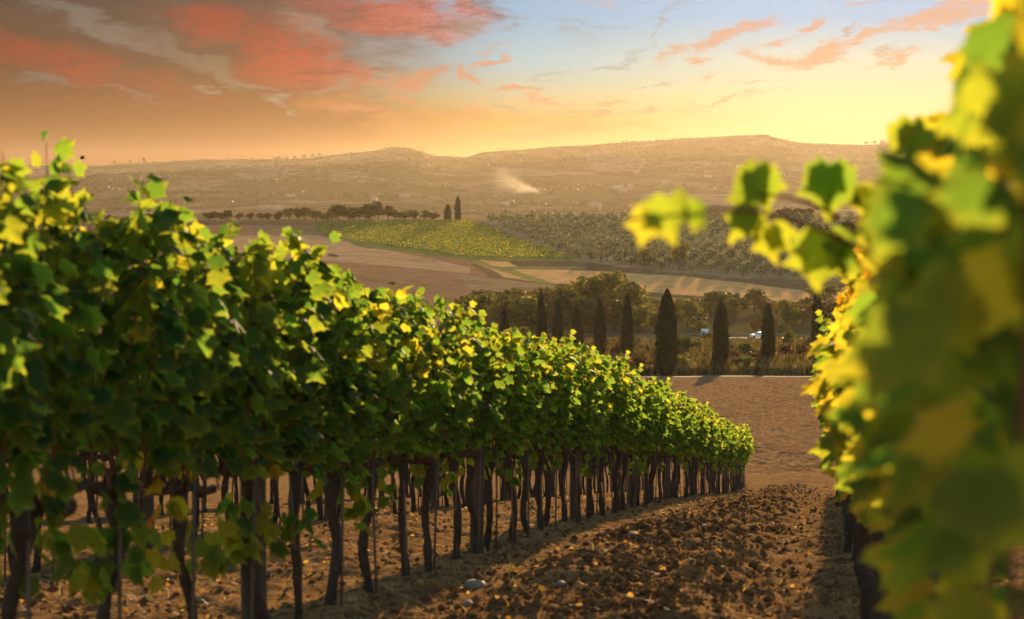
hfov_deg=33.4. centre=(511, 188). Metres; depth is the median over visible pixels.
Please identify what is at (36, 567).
grapevine
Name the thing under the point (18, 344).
grapevine
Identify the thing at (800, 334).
guard rail
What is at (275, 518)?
grapevine
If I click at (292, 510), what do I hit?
vine stake
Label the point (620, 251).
olive tree
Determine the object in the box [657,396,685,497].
grapevine
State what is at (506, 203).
farmhouse
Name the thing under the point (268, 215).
tree
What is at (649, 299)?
tree
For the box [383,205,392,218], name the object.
tree
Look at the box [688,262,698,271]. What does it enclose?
olive tree
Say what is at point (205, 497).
grapevine
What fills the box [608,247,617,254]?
olive tree
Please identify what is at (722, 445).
grapevine
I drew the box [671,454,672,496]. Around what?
vine stake
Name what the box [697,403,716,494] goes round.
grapevine
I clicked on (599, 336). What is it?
cypress tree
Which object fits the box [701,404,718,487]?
grapevine
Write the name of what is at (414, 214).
tree
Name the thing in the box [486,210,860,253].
olive grove
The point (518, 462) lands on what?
grapevine
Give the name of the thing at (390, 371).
grapevine
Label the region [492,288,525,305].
tree
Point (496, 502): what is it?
vine stake
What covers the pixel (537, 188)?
farmhouse
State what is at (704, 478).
vine stake
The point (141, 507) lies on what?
grapevine
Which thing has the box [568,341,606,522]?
grapevine
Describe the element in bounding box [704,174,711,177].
farmhouse
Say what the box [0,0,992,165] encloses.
sky
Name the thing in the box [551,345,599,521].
grapevine
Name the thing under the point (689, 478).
vine stake
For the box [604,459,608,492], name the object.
grapevine
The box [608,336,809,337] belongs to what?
road
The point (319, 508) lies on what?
grapevine
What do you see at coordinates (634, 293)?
tree
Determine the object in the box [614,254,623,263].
olive tree
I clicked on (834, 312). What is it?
grapevine
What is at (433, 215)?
tree
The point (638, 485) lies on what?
vine stake
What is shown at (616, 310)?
tree
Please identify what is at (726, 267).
olive tree
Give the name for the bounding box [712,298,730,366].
cypress tree
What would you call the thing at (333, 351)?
grapevine
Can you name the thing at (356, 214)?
tree
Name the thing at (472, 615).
weeds
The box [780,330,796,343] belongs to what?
tree
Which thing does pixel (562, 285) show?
tree
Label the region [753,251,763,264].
olive tree
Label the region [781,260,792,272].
olive tree
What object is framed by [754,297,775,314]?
tree
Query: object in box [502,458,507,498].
wooden post
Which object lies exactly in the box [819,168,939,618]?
grapevine
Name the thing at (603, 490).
vine stake
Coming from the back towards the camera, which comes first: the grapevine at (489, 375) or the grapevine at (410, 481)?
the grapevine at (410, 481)
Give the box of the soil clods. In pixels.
[0,483,1002,618]
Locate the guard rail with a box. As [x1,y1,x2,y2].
[532,333,824,336]
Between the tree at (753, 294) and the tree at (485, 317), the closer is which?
the tree at (485, 317)
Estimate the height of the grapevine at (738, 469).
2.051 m
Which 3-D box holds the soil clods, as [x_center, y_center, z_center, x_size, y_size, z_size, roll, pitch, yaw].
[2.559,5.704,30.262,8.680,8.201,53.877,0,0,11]
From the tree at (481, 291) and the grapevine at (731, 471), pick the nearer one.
the grapevine at (731, 471)
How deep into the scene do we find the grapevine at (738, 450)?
47.15 m
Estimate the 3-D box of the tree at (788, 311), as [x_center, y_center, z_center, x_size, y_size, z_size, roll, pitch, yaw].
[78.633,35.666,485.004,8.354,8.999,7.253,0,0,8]
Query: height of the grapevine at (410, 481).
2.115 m
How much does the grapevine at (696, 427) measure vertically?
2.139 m
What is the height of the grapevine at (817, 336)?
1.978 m
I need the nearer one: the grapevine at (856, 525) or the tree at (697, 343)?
the grapevine at (856, 525)
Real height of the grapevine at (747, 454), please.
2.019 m
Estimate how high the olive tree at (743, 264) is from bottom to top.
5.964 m
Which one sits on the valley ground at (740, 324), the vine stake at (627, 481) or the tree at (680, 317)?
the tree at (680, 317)
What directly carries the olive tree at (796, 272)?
on the hillside
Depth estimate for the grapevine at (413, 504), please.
23.46 m
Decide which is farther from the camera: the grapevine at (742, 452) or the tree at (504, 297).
the tree at (504, 297)
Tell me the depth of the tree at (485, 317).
490.95 m
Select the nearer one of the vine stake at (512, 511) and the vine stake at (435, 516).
the vine stake at (435, 516)
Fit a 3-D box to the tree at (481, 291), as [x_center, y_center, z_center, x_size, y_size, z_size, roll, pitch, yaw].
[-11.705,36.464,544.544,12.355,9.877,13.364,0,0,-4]
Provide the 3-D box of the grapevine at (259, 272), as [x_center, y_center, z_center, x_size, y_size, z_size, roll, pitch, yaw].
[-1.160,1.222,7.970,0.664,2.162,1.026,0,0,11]
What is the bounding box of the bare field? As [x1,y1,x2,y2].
[6,376,834,475]
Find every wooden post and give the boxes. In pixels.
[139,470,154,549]
[240,301,266,618]
[294,459,301,503]
[324,500,326,517]
[432,464,438,508]
[470,350,484,552]
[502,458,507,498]
[550,461,554,496]
[570,443,580,519]
[628,441,637,505]
[666,456,670,498]
[689,468,694,495]
[837,463,841,505]
[843,495,850,537]
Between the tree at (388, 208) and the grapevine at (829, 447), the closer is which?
the grapevine at (829, 447)
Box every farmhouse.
[258,205,265,209]
[272,204,281,209]
[370,197,377,201]
[399,193,407,197]
[499,201,509,205]
[533,186,542,191]
[590,202,600,206]
[613,185,622,189]
[620,188,627,191]
[633,170,640,173]
[662,179,669,183]
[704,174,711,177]
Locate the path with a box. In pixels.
[675,376,811,376]
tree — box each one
[203,212,212,220]
[208,211,216,220]
[216,212,224,220]
[221,210,233,220]
[234,213,244,219]
[244,212,254,219]
[255,213,262,218]
[262,212,271,220]
[272,211,284,220]
[283,208,293,219]
[292,208,304,219]
[299,207,314,219]
[310,210,321,220]
[319,211,334,219]
[328,204,346,219]
[341,207,357,220]
[353,212,359,220]
[355,207,364,219]
[361,204,376,218]
[362,211,373,218]
[371,201,386,219]
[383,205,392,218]
[390,208,402,217]
[400,210,409,219]
[407,210,419,218]
[420,209,431,219]
[429,213,440,220]
[443,204,451,220]
[453,293,498,320]
[454,195,460,220]
[456,289,491,308]
[474,308,490,326]
[485,291,502,295]
[487,298,517,322]
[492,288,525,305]
[496,294,516,311]
[499,307,508,334]
[508,294,536,328]
[511,296,547,326]
[511,304,550,329]
[518,326,531,334]
[525,288,542,294]
[531,286,565,296]
[536,289,547,348]
[536,293,552,307]
[545,308,565,328]
[547,285,579,324]
[551,299,563,346]
[556,283,579,297]
[562,296,594,327]
[570,271,624,327]
[571,305,584,343]
[572,246,582,253]
[573,249,581,258]
[581,296,612,333]
[582,312,605,333]
[583,248,595,260]
[592,251,606,262]
[593,297,607,354]
[603,298,632,330]
[604,250,610,260]
[607,293,637,325]
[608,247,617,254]
[608,271,627,295]
[608,297,623,328]
[608,340,621,354]
[613,250,625,257]
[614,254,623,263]
[618,281,649,305]
[619,247,629,258]
[619,305,656,333]
[620,294,634,354]
[624,256,637,265]
[626,350,639,356]
[628,354,656,365]
[632,250,640,257]
[634,303,659,326]
[637,248,652,266]
[638,257,649,267]
[643,296,653,303]
[648,311,658,327]
[649,250,660,260]
[649,296,660,306]
[650,316,657,326]
[654,249,664,256]
[654,288,679,375]
[656,258,666,269]
[664,254,673,265]
[669,243,691,268]
[675,297,687,311]
[675,311,684,321]
[676,258,685,269]
[677,356,691,365]
[679,352,689,358]
[680,300,703,326]
[680,336,691,350]
[686,307,708,320]
[686,341,705,348]
[688,248,700,257]
[688,252,695,262]
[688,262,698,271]
[688,317,702,330]
[689,320,709,333]
[690,297,700,305]
[696,253,707,266]
[697,301,715,316]
[700,290,720,304]
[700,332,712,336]
[705,260,718,272]
[707,249,717,258]
[711,301,718,312]
[712,244,723,253]
[712,259,721,270]
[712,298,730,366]
[716,293,728,316]
[717,252,726,261]
[719,291,755,312]
[721,263,731,274]
[723,297,741,320]
[724,260,735,272]
[725,248,736,259]
[726,356,750,368]
[728,349,743,357]
[730,258,741,270]
[736,254,747,261]
[736,262,747,270]
[737,251,746,257]
[737,266,747,276]
[738,342,755,354]
[739,244,752,252]
[740,355,756,372]
[741,248,750,259]
[743,261,754,272]
[743,288,766,311]
[746,351,763,362]
[748,258,758,266]
[749,318,762,331]
[752,253,763,262]
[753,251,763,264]
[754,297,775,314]
[755,265,764,272]
[758,263,769,274]
[760,303,776,358]
[764,258,773,270]
[771,263,786,276]
[773,301,800,323]
[773,317,780,325]
[774,299,802,324]
[776,343,794,355]
[779,324,790,332]
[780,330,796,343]
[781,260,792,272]
[790,269,800,278]
[794,342,809,356]
[797,298,812,323]
[798,300,831,319]
[804,284,840,301]
[804,291,828,300]
[804,338,811,347]
[805,303,835,321]
[810,290,823,342]
[829,300,837,321]
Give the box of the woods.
[0,134,888,214]
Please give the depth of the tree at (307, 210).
1020.91 m
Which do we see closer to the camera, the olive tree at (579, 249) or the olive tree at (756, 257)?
the olive tree at (756, 257)
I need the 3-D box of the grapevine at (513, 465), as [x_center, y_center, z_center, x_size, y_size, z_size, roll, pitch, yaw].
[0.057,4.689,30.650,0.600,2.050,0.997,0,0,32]
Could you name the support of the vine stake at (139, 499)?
on the ground at (402, 588)
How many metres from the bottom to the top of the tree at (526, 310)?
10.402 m
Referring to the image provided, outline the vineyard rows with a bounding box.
[313,217,577,258]
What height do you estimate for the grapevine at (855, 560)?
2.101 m
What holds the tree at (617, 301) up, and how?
on the valley ground at (740, 324)
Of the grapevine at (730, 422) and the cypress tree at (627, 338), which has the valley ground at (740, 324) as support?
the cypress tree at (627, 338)
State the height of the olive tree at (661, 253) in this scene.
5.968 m
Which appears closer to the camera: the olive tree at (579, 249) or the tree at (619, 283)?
the tree at (619, 283)
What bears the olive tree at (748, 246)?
on the hillside
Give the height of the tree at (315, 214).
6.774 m
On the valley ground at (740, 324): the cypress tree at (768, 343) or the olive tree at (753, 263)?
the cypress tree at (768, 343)
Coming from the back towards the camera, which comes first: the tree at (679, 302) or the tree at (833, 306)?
the tree at (679, 302)
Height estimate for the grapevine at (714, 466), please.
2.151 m
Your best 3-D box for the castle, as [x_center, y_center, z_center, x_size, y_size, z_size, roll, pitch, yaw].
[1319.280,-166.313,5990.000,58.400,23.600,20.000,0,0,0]
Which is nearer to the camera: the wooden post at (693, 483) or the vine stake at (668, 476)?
the vine stake at (668, 476)
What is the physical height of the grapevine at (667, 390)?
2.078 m
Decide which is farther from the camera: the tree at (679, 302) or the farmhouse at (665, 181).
the farmhouse at (665, 181)
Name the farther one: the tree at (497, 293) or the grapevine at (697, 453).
the tree at (497, 293)
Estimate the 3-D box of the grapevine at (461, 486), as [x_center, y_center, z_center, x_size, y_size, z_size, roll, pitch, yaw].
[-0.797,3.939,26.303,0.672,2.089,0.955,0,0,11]
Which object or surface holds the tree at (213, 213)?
on the hillside
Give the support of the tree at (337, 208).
on the hillside
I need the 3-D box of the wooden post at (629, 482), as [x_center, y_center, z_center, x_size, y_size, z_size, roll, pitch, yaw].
[1.684,3.712,23.847,0.144,1.859,0.145,1,-1,-19]
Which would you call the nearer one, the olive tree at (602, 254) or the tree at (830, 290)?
the tree at (830, 290)
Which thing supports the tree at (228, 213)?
on the hillside
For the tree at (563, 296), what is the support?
on the valley ground at (740, 324)
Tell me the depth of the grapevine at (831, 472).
8.90 m
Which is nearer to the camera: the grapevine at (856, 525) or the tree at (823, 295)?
the grapevine at (856, 525)
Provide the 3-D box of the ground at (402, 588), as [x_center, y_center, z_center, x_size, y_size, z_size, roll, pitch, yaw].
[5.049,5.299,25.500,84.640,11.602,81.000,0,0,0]
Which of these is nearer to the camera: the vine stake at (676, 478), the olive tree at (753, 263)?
the vine stake at (676, 478)
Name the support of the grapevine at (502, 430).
on the ground at (402, 588)
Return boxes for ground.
[0,476,1023,618]
[99,306,831,375]
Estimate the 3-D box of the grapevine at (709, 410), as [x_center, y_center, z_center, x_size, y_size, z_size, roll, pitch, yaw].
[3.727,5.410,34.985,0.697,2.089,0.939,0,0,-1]
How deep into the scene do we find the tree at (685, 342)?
352.82 m
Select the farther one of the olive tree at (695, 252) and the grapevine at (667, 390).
the olive tree at (695, 252)
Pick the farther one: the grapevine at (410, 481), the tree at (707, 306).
the tree at (707, 306)
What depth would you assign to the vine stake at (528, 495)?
15.26 m
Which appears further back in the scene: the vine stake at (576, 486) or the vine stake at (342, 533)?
the vine stake at (576, 486)
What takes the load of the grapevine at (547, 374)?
on the ground at (402, 588)
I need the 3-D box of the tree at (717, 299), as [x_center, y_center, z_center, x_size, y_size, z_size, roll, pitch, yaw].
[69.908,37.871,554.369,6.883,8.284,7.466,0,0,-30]
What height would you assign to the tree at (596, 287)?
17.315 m
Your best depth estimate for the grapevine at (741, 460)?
48.65 m
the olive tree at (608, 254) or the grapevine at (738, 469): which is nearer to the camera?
the grapevine at (738, 469)
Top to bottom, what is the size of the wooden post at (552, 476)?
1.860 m
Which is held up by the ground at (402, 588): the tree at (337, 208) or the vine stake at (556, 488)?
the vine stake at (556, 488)
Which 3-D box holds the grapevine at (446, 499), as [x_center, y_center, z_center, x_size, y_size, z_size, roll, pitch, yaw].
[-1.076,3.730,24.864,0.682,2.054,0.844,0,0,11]
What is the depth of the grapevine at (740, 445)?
45.95 m
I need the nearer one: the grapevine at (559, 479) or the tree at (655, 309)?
the grapevine at (559, 479)
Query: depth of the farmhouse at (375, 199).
3184.49 m
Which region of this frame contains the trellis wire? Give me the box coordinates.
[2,284,493,518]
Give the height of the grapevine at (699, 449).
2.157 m
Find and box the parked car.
[749,332,761,337]
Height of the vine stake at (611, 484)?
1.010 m
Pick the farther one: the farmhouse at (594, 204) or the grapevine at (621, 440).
the farmhouse at (594, 204)
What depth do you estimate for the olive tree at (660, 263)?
727.71 m
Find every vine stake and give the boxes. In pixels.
[4,461,5,580]
[26,509,30,618]
[96,451,97,563]
[117,501,121,618]
[135,471,140,546]
[191,481,195,618]
[201,456,204,538]
[231,478,233,501]
[250,480,255,618]
[276,480,280,528]
[288,472,295,549]
[302,459,303,517]
[321,494,323,520]
[340,461,344,604]
[371,458,376,592]
[390,472,391,514]
[402,453,407,575]
[430,456,431,510]
[433,458,438,570]
[454,448,457,559]
[462,464,463,507]
[477,447,481,553]
[495,446,497,552]
[510,454,513,543]
[527,449,528,537]
[540,474,542,510]
[555,445,557,526]
[561,455,565,503]
[575,447,577,521]
[586,450,587,516]
[596,446,599,514]
[603,465,604,515]
[610,451,612,511]
[620,450,621,507]
[626,448,628,509]
[631,450,632,505]
[638,453,639,505]
[643,452,644,504]
[655,450,657,502]
[660,452,660,500]
[664,451,666,500]
[667,453,668,498]
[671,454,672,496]
[676,460,676,497]
[687,459,690,496]
[704,462,704,494]
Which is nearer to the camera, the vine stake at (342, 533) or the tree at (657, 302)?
the vine stake at (342, 533)
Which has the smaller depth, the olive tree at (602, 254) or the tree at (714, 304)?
the tree at (714, 304)
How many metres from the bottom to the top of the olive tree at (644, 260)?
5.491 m
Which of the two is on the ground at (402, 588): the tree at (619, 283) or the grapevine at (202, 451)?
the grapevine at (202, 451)
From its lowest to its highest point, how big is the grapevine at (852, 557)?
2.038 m
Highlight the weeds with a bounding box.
[44,489,845,618]
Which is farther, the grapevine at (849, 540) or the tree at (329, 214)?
the tree at (329, 214)
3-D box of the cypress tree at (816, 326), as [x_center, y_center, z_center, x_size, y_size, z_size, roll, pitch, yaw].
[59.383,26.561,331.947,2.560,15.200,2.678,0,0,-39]
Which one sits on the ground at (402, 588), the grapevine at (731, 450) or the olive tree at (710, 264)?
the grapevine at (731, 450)
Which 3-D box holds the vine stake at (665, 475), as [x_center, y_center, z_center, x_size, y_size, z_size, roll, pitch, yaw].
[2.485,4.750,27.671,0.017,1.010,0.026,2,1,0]
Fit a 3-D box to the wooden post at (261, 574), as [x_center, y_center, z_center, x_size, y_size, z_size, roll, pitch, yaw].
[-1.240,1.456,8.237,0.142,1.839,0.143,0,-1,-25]
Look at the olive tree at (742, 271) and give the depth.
702.13 m
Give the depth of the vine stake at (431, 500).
24.09 m
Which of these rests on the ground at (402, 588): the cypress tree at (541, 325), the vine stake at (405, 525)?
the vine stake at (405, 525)
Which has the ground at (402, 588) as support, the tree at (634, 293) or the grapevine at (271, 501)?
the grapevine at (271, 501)
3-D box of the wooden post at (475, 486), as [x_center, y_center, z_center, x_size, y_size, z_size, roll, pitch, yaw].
[-0.273,2.142,13.437,0.128,1.791,0.127,0,-1,13]
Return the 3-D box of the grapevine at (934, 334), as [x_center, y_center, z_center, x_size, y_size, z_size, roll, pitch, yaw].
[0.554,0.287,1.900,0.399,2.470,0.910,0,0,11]
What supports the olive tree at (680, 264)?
on the hillside
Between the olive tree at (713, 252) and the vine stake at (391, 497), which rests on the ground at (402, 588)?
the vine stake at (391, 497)
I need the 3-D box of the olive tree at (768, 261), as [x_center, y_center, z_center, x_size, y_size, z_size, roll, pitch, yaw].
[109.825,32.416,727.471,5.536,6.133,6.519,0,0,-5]
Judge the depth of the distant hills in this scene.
4025.28 m
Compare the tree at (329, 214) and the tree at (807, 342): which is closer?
the tree at (807, 342)
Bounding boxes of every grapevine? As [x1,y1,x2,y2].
[0,151,117,618]
[0,161,45,436]
[0,442,13,570]
[13,329,95,572]
[14,129,231,618]
[70,330,119,562]
[77,374,95,522]
[102,222,273,618]
[109,333,156,550]
[119,439,137,504]
[153,472,163,514]
[176,406,219,538]
[195,220,334,618]
[200,471,207,512]
[214,409,228,521]
[217,455,228,493]
[234,477,238,504]
[257,226,365,618]
[269,478,273,503]
[273,387,292,523]
[292,278,389,604]
[296,461,304,503]
[298,349,329,508]
[316,400,329,520]
[337,427,365,517]
[342,268,431,591]
[371,286,461,576]
[388,450,397,513]
[397,300,482,571]
[397,463,416,512]
[409,463,411,496]
[427,295,514,559]
[442,445,449,507]
[443,320,506,553]
[460,443,468,506]
[470,317,535,550]
[471,332,550,540]
[484,443,490,503]
[497,457,504,500]
[504,329,560,536]
[511,455,515,491]
[516,456,521,498]
[521,329,580,529]
[529,332,586,525]
[529,451,535,497]
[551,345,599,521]
[558,461,560,495]
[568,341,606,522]
[575,350,615,515]
[579,353,615,517]
[582,452,587,494]
[593,466,596,493]
[596,350,633,515]
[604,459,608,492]
[605,355,639,512]
[607,363,646,511]
[608,375,645,509]
[618,464,622,490]
[623,0,1023,618]
[627,379,659,506]
[631,376,667,505]
[635,382,658,506]
[639,380,671,501]
[640,377,672,503]
[651,392,679,499]
[655,382,682,499]
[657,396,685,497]
[670,396,687,497]
[670,398,690,497]
[674,391,699,486]
[675,390,692,497]
[681,396,706,497]
[686,403,711,487]
[688,399,709,496]
[690,398,710,493]
[690,401,710,495]
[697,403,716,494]
[698,405,720,494]
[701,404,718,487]
[706,422,721,493]
[708,413,727,490]
[712,414,721,493]
[714,413,729,493]
[714,429,722,493]
[717,417,732,493]
[718,417,732,493]
[721,420,738,493]
[721,424,735,484]
[722,0,1000,618]
[726,430,737,492]
[727,425,739,482]
[728,423,741,489]
[729,432,736,491]
[733,428,744,491]
[734,424,746,491]
[734,429,746,476]
[736,427,749,488]
[739,434,749,488]
[740,427,752,482]
[742,424,753,487]
[743,435,754,486]
[801,248,891,618]
[809,307,843,490]
[809,309,853,542]
[811,334,826,436]
[812,283,876,578]
[812,288,859,547]
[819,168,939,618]
[819,274,874,618]
[820,287,862,611]
[823,415,854,560]
[827,331,853,552]
[828,0,1023,618]
[832,304,842,502]
[833,281,870,516]
[837,213,892,593]
[843,159,890,618]
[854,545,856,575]
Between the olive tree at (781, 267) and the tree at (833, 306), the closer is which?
the tree at (833, 306)
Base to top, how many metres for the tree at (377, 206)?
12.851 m
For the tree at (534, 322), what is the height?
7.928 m
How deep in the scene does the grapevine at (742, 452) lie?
48.06 m
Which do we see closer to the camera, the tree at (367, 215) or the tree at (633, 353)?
the tree at (633, 353)
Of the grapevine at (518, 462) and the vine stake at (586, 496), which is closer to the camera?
the vine stake at (586, 496)
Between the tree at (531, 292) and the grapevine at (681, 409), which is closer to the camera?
the grapevine at (681, 409)
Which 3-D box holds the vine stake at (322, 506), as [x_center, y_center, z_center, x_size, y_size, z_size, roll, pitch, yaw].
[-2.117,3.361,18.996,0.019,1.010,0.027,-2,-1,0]
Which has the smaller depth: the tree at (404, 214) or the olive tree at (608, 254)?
the olive tree at (608, 254)
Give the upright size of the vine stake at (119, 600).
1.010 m
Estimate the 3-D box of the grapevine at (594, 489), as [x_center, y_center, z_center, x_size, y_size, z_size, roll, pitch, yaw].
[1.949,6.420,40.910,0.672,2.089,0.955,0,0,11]
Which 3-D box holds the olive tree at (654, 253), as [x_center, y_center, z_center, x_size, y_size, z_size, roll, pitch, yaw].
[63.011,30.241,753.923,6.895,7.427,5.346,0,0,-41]
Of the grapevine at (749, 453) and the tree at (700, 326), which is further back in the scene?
the tree at (700, 326)
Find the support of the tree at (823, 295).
on the valley ground at (740, 324)
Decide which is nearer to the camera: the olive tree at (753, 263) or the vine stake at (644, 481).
the vine stake at (644, 481)
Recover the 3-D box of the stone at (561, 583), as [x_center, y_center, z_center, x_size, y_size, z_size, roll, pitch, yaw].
[0.313,2.505,10.816,0.052,0.038,0.078,0,0,-25]
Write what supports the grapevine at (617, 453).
on the ground at (402, 588)
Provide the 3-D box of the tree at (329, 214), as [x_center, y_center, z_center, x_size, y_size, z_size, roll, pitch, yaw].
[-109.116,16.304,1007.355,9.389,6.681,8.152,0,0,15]
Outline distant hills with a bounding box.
[0,135,889,219]
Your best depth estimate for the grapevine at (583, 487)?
39.45 m
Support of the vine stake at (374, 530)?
on the ground at (402, 588)
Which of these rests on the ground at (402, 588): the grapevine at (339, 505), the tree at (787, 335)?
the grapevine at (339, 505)
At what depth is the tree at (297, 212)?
1016.60 m
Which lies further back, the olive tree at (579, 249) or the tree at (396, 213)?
the tree at (396, 213)
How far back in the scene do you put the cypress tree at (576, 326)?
329.42 m
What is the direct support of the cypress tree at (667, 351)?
on the valley ground at (740, 324)
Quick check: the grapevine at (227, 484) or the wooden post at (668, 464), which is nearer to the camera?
the grapevine at (227, 484)
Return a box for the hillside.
[37,219,858,306]
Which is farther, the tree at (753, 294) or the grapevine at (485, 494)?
the tree at (753, 294)
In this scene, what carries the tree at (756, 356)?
on the valley ground at (740, 324)
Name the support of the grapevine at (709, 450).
on the ground at (402, 588)
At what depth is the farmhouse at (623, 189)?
3434.01 m
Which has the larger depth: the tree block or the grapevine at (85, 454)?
the tree block
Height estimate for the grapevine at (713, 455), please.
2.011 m
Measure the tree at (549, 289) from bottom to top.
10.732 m
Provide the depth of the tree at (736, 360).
279.91 m
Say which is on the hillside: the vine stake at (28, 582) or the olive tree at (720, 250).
the olive tree at (720, 250)
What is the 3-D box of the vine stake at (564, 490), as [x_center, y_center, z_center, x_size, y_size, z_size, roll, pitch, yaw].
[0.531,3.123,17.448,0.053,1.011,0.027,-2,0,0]
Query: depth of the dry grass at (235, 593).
11.76 m
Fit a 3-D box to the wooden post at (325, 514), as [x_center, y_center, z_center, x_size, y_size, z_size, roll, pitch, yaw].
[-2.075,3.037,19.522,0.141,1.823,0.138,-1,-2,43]
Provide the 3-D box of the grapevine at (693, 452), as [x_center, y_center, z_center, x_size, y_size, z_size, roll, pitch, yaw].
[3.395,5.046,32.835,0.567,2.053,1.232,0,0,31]
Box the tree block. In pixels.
[776,207,813,220]
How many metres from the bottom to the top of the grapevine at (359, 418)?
1.998 m
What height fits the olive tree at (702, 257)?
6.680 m
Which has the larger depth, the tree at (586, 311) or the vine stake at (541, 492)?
the tree at (586, 311)
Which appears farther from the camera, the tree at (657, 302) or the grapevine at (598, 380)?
the tree at (657, 302)
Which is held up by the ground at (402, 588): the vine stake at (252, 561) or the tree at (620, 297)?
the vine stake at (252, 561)
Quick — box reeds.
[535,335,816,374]
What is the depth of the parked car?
426.65 m
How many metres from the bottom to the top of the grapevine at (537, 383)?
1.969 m
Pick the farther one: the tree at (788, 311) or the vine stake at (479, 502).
the tree at (788, 311)
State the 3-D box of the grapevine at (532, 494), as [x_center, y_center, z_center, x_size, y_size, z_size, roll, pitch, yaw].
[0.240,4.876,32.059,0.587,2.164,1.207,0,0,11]
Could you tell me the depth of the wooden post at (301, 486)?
27.77 m
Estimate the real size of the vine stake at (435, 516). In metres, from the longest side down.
1.010 x 0.028 x 0.027 m
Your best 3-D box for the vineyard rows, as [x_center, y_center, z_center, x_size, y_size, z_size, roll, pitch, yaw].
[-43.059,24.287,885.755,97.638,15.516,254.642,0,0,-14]
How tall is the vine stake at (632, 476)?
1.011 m
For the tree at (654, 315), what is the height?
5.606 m
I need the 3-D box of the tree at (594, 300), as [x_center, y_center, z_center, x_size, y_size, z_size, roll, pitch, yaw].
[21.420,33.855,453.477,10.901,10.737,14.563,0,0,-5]
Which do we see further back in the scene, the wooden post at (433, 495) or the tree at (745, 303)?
the tree at (745, 303)
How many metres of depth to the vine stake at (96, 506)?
13.15 m
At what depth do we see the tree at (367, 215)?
1016.77 m
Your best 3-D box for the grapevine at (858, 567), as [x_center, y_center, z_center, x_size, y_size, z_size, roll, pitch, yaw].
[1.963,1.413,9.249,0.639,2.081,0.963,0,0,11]
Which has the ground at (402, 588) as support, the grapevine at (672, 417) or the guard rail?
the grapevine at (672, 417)
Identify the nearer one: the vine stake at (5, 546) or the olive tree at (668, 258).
the vine stake at (5, 546)
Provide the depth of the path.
259.23 m
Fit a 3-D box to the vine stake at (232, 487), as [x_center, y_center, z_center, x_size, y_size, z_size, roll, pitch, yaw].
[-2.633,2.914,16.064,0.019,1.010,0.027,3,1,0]
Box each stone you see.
[462,600,472,606]
[463,579,485,589]
[557,581,565,586]
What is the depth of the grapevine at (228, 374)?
7.23 m
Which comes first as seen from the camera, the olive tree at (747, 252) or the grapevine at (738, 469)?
the grapevine at (738, 469)
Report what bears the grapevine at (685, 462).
on the ground at (402, 588)
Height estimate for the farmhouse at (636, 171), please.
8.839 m
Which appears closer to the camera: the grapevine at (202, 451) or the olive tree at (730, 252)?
the grapevine at (202, 451)
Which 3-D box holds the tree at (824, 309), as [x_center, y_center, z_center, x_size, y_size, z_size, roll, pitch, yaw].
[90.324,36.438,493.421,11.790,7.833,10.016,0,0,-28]
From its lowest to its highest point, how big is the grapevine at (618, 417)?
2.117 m
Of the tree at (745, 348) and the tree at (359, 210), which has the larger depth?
the tree at (359, 210)
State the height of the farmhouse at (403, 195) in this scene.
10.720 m
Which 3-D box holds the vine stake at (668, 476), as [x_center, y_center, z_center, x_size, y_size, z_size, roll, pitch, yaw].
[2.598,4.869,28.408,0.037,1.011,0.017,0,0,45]
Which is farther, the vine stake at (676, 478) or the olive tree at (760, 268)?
the olive tree at (760, 268)
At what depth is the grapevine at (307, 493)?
18.31 m
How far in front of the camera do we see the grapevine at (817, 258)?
3.24 m
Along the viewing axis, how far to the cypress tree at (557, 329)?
325.61 m
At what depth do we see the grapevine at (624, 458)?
22.58 m
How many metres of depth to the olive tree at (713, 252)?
769.16 m
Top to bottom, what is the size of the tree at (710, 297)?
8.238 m
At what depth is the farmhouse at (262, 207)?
2918.83 m
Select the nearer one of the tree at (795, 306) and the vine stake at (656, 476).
the vine stake at (656, 476)
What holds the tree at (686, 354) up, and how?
on the valley ground at (740, 324)
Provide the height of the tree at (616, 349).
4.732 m
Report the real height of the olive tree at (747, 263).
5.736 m
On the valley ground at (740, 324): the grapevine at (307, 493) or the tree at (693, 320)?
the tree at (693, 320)
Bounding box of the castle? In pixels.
[879,140,888,144]
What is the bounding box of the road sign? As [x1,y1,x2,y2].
[701,329,707,335]
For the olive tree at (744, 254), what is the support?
on the hillside
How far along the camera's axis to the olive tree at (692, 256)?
761.08 m
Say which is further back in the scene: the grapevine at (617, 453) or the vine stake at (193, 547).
the grapevine at (617, 453)
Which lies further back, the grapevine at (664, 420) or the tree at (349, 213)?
the tree at (349, 213)
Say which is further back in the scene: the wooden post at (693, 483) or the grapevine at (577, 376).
the wooden post at (693, 483)
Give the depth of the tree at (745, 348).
330.87 m
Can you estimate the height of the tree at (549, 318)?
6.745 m
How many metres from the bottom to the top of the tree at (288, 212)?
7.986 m
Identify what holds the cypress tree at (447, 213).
on the hillside
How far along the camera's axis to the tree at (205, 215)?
1014.23 m
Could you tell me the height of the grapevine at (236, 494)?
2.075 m
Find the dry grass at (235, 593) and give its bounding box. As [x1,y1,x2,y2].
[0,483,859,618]

